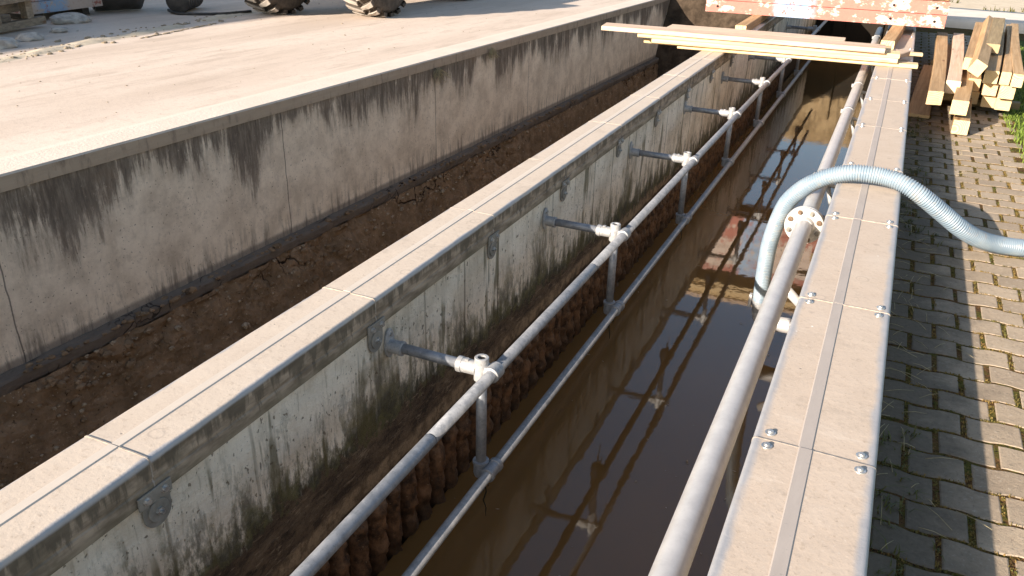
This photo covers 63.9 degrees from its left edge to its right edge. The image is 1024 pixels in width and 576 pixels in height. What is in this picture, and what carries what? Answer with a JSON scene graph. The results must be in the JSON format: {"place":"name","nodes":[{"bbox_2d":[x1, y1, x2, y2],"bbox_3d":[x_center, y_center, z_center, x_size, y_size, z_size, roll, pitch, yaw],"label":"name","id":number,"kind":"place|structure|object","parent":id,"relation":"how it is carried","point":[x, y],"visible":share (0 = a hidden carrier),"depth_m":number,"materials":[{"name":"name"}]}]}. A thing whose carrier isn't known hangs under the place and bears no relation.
{"place":"outdoors","nodes":[
{"label":"outdoors","id":0,"kind":"place"},
{"bbox_2d":[0,3,479,117],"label":"gravel","id":1,"kind":"structure","parent":0,"point":[103,42],"depth_m":10.08,"materials":[{"name":"grey gravel"}]},
{"bbox_2d":[0,0,634,159],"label":"yard ground","id":2,"kind":"structure","parent":0,"point":[217,62],"depth_m":9.12,"materials":[{"name":"concrete"}]},
{"bbox_2d":[0,37,17,48],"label":"rubble","id":3,"kind":"object","parent":2,"relation":"on","point":[7,42],"visible":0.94,"depth_m":9.05,"materials":[{"name":"grey stone"}]},
{"bbox_2d":[0,0,46,32],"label":"timber pallet","id":4,"kind":"object","parent":2,"relation":"on","point":[28,17],"visible":1,"depth_m":10.30,"materials":[{"name":"brown wood"}]},
{"bbox_2d":[15,32,43,42],"bbox_3d":[-5.715,-2.895,9.546,0.262,0.124,0.568,12,27,22],"label":"rubble","id":5,"kind":"object","parent":2,"relation":"on","point":[28,37],"visible":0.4,"depth_m":9.56,"materials":[{"name":"grey stone"}]},
{"bbox_2d":[5,0,102,18],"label":"red crate","id":6,"kind":"object","parent":2,"relation":"on","point":[40,7],"visible":0.6,"depth_m":11.39,"materials":[{"name":"paint"}]},
{"bbox_2d":[49,27,78,32],"bbox_3d":[-5.617,-3.235,10.298,0.345,0.089,0.174,-14,29,-30],"label":"rubble","id":7,"kind":"object","parent":2,"relation":"on","point":[58,29],"visible":1,"depth_m":10.22,"materials":[{"name":"grey stone"}]},
{"bbox_2d":[49,12,91,24],"bbox_3d":[-5.990,-3.619,11.115,0.443,0.210,0.581,12,27,22],"label":"rubble","id":8,"kind":"object","parent":2,"relation":"on","point":[68,18],"visible":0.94,"depth_m":11.00,"materials":[{"name":"grey stone"}]},
{"bbox_2d":[92,0,143,10],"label":"digger bucket","id":9,"kind":"object","parent":2,"relation":"on","point":[108,5],"visible":0.73,"depth_m":12.38,"materials":[{"name":"metal"}]},
{"bbox_2d":[0,10,257,62],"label":"spoil ridge","id":10,"kind":"structure","parent":2,"relation":"on","point":[53,49],"depth_m":9.78,"materials":[{"name":"beige sand"}]},
{"bbox_2d":[166,0,251,14],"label":"hose roll","id":11,"kind":"object","parent":2,"relation":"on","point":[179,7],"visible":1,"depth_m":12.43,"materials":[{"name":"rubber"}]},
{"bbox_2d":[244,0,405,17],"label":"wheel loader","id":12,"kind":"object","parent":2,"relation":"on","point":[381,8],"visible":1,"depth_m":12.55,"materials":[{"name":"rubber"}]},
{"bbox_2d":[0,0,669,396],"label":"retaining wall","id":13,"kind":"structure","parent":2,"relation":"on","point":[102,234],"depth_m":6.86,"materials":[{"name":"concrete"}]},
{"bbox_2d":[432,67,451,82],"bbox_3d":[-0.833,-2.411,9.363,0.122,0.189,0.478,12,27,22],"label":"dry plant","id":14,"kind":"object","parent":13,"relation":"attached to","point":[439,71],"visible":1,"depth_m":9.38,"materials":[{"name":"plant"}]},
{"bbox_2d":[488,47,499,61],"bbox_3d":[-0.252,-2.982,10.508,0.110,0.173,0.357,12,27,22],"label":"dry plant","id":15,"kind":"object","parent":13,"relation":"attached to","point":[492,52],"visible":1,"depth_m":10.53,"materials":[{"name":"plant"}]},
{"bbox_2d":[0,63,657,489],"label":"earth bank","id":16,"kind":"structure","parent":0,"point":[208,331],"depth_m":6.80,"materials":[{"name":"brown soil"}]},
{"bbox_2d":[23,79,617,436],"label":"footing crumbs","id":17,"kind":"object","parent":16,"relation":"on","point":[80,365],"visible":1,"depth_m":5.95,"materials":[{"name":"brown soil"}]},
{"bbox_2d":[0,74,646,486],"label":"bank stones","id":18,"kind":"object","parent":16,"relation":"on","point":[244,326],"visible":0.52,"depth_m":7.26,"materials":[{"name":"brown stone"}]},
{"bbox_2d":[0,16,815,575],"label":"basin wall","id":19,"kind":"structure","parent":0,"point":[286,442],"depth_m":3.32,"materials":[{"name":"concrete"}]},
{"bbox_2d":[290,20,827,575],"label":"tube railing","id":20,"kind":"object","parent":19,"relation":"attached to","point":[482,370],"visible":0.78,"depth_m":3.52,"materials":[{"name":"metal"}]},
{"bbox_2d":[483,484,488,515],"bbox_3d":[-0.112,0.866,3.425,0.029,0.214,0.024,9,26,16],"label":"hanging weed","id":21,"kind":"object","parent":20,"relation":"hanging from","point":[485,488],"visible":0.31,"depth_m":3.43,"materials":[{"name":"plant"}]},
{"bbox_2d":[735,15,769,29],"bbox_3d":[3.183,-3.507,10.736,0.137,0.101,2.150,12,27,21],"label":"timber bearer","id":22,"kind":"object","parent":19,"relation":"on","point":[751,22],"visible":0.65,"depth_m":10.25,"materials":[{"name":"brown wood"}]},
{"bbox_2d":[705,0,950,28],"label":"beam","id":23,"kind":"structure","parent":22,"relation":"on","point":[925,13],"depth_m":10.31,"materials":[{"name":"metal"}]},
{"bbox_2d":[644,38,899,60],"bbox_3d":[2.686,-2.515,8.684,2.600,0.046,0.202,12,27,21],"label":"plank","id":24,"kind":"object","parent":19,"relation":"on","point":[647,40],"visible":0.1,"depth_m":9.04,"materials":[{"name":"beige wood"}]},
{"bbox_2d":[893,49,910,58],"bbox_3d":[3.887,-2.368,8.332,0.161,0.046,0.418,22,32,36],"label":"plank","id":25,"kind":"object","parent":24,"relation":"on","point":[904,53],"visible":0.38,"depth_m":8.36,"materials":[{"name":"beige wood"}]},
{"bbox_2d":[377,59,874,575],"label":"water","id":26,"kind":"structure","parent":0,"point":[567,495],"depth_m":4.91,"materials":[{"name":"brown liquid"}]},
{"bbox_2d":[454,143,828,575],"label":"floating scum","id":27,"kind":"object","parent":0,"point":[668,404],"visible":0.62,"depth_m":4.40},
{"bbox_2d":[654,0,750,77],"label":"end bank","id":28,"kind":"structure","parent":0,"point":[687,12],"depth_m":17.77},
{"bbox_2d":[707,25,915,575],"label":"basin wall","id":29,"kind":"structure","parent":0,"point":[802,501],"depth_m":2.60,"materials":[{"name":"concrete"}]},
{"bbox_2d":[648,27,882,575],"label":"steel pipe","id":30,"kind":"object","parent":29,"relation":"attached to","point":[803,225],"visible":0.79,"depth_m":2.85,"materials":[{"name":"grey metal"}]},
{"bbox_2d":[752,288,798,332],"bbox_3d":[1.790,0.129,5.393,0.402,0.366,0.104,12,27,22],"label":"pipe elbow","id":31,"kind":"object","parent":29,"relation":"attached to","point":[783,325],"visible":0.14,"depth_m":5.39,"materials":[{"name":"grey plastic"}]},
{"bbox_2d":[677,45,917,68],"bbox_3d":[2.871,-2.384,8.410,2.351,0.041,0.156,12,27,20],"label":"plank","id":32,"kind":"object","parent":29,"relation":"on","point":[903,64],"visible":0.72,"depth_m":8.29,"materials":[{"name":"beige wood"}]},
{"bbox_2d":[651,38,897,62],"bbox_3d":[2.648,-2.455,8.446,2.431,0.047,0.183,11,27,20],"label":"plank","id":33,"kind":"object","parent":32,"relation":"on","point":[791,52],"visible":0.75,"depth_m":8.35,"materials":[{"name":"beige wood"}]},
{"bbox_2d":[637,33,899,58],"bbox_3d":[2.593,-2.520,8.480,2.601,0.044,0.241,11,27,20],"label":"plank","id":34,"kind":"object","parent":33,"relation":"on","point":[891,54],"visible":0.69,"depth_m":8.34,"materials":[{"name":"beige wood"}]},
{"bbox_2d":[601,22,885,53],"bbox_3d":[2.328,-2.616,8.560,2.899,0.049,0.316,12,27,20],"label":"plank","id":35,"kind":"object","parent":34,"relation":"on","point":[774,40],"visible":1,"depth_m":8.44,"materials":[{"name":"beige wood"}]},
{"bbox_2d":[747,164,1023,312],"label":"ribbed hose","id":36,"kind":"object","parent":29,"relation":"attached to","point":[943,214],"visible":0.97,"depth_m":4.55,"materials":[{"name":"grey plastic"}]},
{"bbox_2d":[881,25,906,49],"bbox_3d":[4.667,-3.113,9.987,0.147,0.099,2.452,13,28,24],"label":"timber bearer","id":37,"kind":"object","parent":29,"relation":"on","point":[892,36],"visible":0.7,"depth_m":9.35,"materials":[{"name":"brown wood"}]},
{"bbox_2d":[909,52,922,56],"bbox_3d":[3.816,-2.543,8.798,1.063,0.031,0.104,10,27,18],"label":"plank","id":38,"kind":"object","parent":29,"relation":"on","point":[920,54],"visible":0.12,"depth_m":8.62,"materials":[{"name":"beige wood"}]},
{"bbox_2d":[867,27,1023,575],"bbox_3d":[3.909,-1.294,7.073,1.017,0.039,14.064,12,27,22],"label":"paving","id":39,"kind":"structure","parent":0,"point":[962,559],"depth_m":3.47,"materials":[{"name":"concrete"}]},
{"bbox_2d":[868,116,945,575],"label":"wall foot weeds","id":40,"kind":"object","parent":39,"relation":"on","point":[900,506],"depth_m":2.85,"materials":[{"name":"green plant"}]},
{"bbox_2d":[908,65,932,118],"bbox_3d":[4.431,-2.143,8.797,0.205,0.032,2.953,14,28,24],"label":"flat board","id":41,"kind":"object","parent":39,"relation":"on","point":[919,107],"visible":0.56,"depth_m":8.28,"materials":[{"name":"brown wood"}]},
{"bbox_2d":[877,108,991,549],"bbox_3d":[2.441,-0.310,4.830,0.561,0.031,7.904,12,27,22],"label":"dry straw","id":42,"kind":"object","parent":39,"relation":"on","point":[918,322],"visible":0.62,"depth_m":3.72,"materials":[{"name":"beige plant"}]},
{"bbox_2d":[871,30,1023,575],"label":"joint moss","id":43,"kind":"object","parent":39,"relation":"on","point":[961,385],"visible":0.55,"depth_m":3.98,"materials":[{"name":"green plant"}]},
{"bbox_2d":[951,98,971,134],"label":"lumber beam","id":44,"kind":"structure","parent":39,"relation":"on","point":[960,124],"depth_m":7.04,"materials":[{"name":"beige wood"}]},
{"bbox_2d":[949,51,973,115],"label":"lumber beam","id":45,"kind":"structure","parent":44,"relation":"on","point":[961,99],"depth_m":7.12,"materials":[{"name":"brown wood"}]},
{"bbox_2d":[942,98,1020,110],"bbox_3d":[4.598,-1.850,8.164,0.780,0.075,0.100,12,27,20],"label":"cross timber","id":46,"kind":"object","parent":39,"relation":"on","point":[1015,105],"visible":0.22,"depth_m":8.10,"materials":[{"name":"brown wood"}]},
{"bbox_2d":[942,43,953,100],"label":"lumber beam","id":47,"kind":"structure","parent":46,"relation":"on","point":[947,96],"depth_m":8.41,"materials":[{"name":"brown wood"}]},
{"bbox_2d":[926,32,947,104],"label":"lumber beam","id":48,"kind":"structure","parent":47,"relation":"on","point":[936,85],"depth_m":8.00,"materials":[{"name":"brown wood"}]},
{"bbox_2d":[944,33,963,93],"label":"lumber beam","id":49,"kind":"structure","parent":47,"relation":"on","point":[954,76],"depth_m":8.31,"materials":[{"name":"brown wood"}]},
{"bbox_2d":[962,22,982,69],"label":"lumber beam","id":50,"kind":"structure","parent":49,"relation":"on","point":[972,43],"depth_m":8.68,"materials":[{"name":"brown wood"}]},
{"bbox_2d":[967,15,992,76],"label":"lumber beam","id":51,"kind":"structure","parent":50,"relation":"on","point":[978,64],"depth_m":7.79,"materials":[{"name":"brown wood"}]},
{"bbox_2d":[971,87,979,103],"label":"lumber beam","id":52,"kind":"structure","parent":46,"relation":"on","point":[974,95],"depth_m":7.85,"materials":[{"name":"brown wood"}]},
{"bbox_2d":[968,72,981,91],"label":"lumber beam","id":53,"kind":"structure","parent":52,"relation":"on","point":[977,83],"depth_m":7.81,"materials":[{"name":"beige wood"}]},
{"bbox_2d":[980,92,996,107],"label":"lumber beam","id":54,"kind":"structure","parent":46,"relation":"on","point":[988,101],"depth_m":7.73,"materials":[{"name":"beige wood"}]},
{"bbox_2d":[982,69,998,95],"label":"lumber beam","id":55,"kind":"structure","parent":54,"relation":"on","point":[988,89],"depth_m":7.64,"materials":[{"name":"beige wood"}]},
{"bbox_2d":[982,31,1003,83],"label":"lumber beam","id":56,"kind":"structure","parent":55,"relation":"on","point":[992,72],"depth_m":7.68,"materials":[{"name":"brown wood"}]},
{"bbox_2d":[986,17,1004,53],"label":"lumber beam","id":57,"kind":"structure","parent":56,"relation":"on","point":[994,38],"depth_m":8.87,"materials":[{"name":"brown wood"}]},
{"bbox_2d":[994,98,1011,110],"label":"lumber beam","id":58,"kind":"structure","parent":46,"relation":"on","point":[1002,104],"depth_m":7.62,"materials":[{"name":"beige wood"}]},
{"bbox_2d":[997,46,1015,99],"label":"lumber beam","id":59,"kind":"structure","parent":58,"relation":"on","point":[1005,91],"depth_m":7.51,"materials":[{"name":"beige wood"}]},
{"bbox_2d":[999,24,1012,84],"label":"lumber beam","id":60,"kind":"structure","parent":59,"relation":"on","point":[1006,73],"depth_m":8.05,"materials":[{"name":"brown wood"}]},
{"bbox_2d":[1010,23,1023,87],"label":"lumber beam","id":61,"kind":"structure","parent":59,"relation":"on","point":[1017,78],"depth_m":8.08,"materials":[{"name":"brown wood"}]},
{"bbox_2d":[945,7,1023,33],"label":"kerb wall","id":62,"kind":"structure","parent":39,"relation":"on","point":[963,18],"depth_m":13.62,"materials":[{"name":"concrete"}]},
{"bbox_2d":[950,0,1023,12],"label":"sandy ground","id":63,"kind":"structure","parent":0,"point":[1006,5],"depth_m":15.46,"materials":[{"name":"beige sand"}]},
{"bbox_2d":[951,0,1023,11],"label":"kerb weeds","id":64,"kind":"object","parent":63,"relation":"on","point":[1012,10],"visible":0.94,"depth_m":14.49,"materials":[{"name":"green plant"}]},
{"bbox_2d":[1002,41,1023,162],"bbox_3d":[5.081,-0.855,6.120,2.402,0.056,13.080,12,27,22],"label":"grass","id":65,"kind":"structure","parent":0,"point":[1018,121],"depth_m":7.67,"materials":[{"name":"green plant"}]},
{"label":"far ground","id":66,"kind":"structure","parent":0,"visible":0},
{"bbox_2d":[815,19,888,42],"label":"end wall","id":67,"kind":"structure","parent":66,"relation":"on","point":[857,32],"depth_m":17.14,"materials":[{"name":"concrete"}]},
{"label":"plank","id":68,"kind":"object","parent":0,"visible":0},
{"bbox_2d":[668,24,845,40],"bbox_3d":[2.582,-2.709,8.773,1.830,0.045,0.290,12,27,20],"label":"plank","id":69,"kind":"object","parent":68,"relation":"on","point":[760,32],"visible":0.5,"depth_m":8.73,"materials":[{"name":"beige wood"}]}
]}

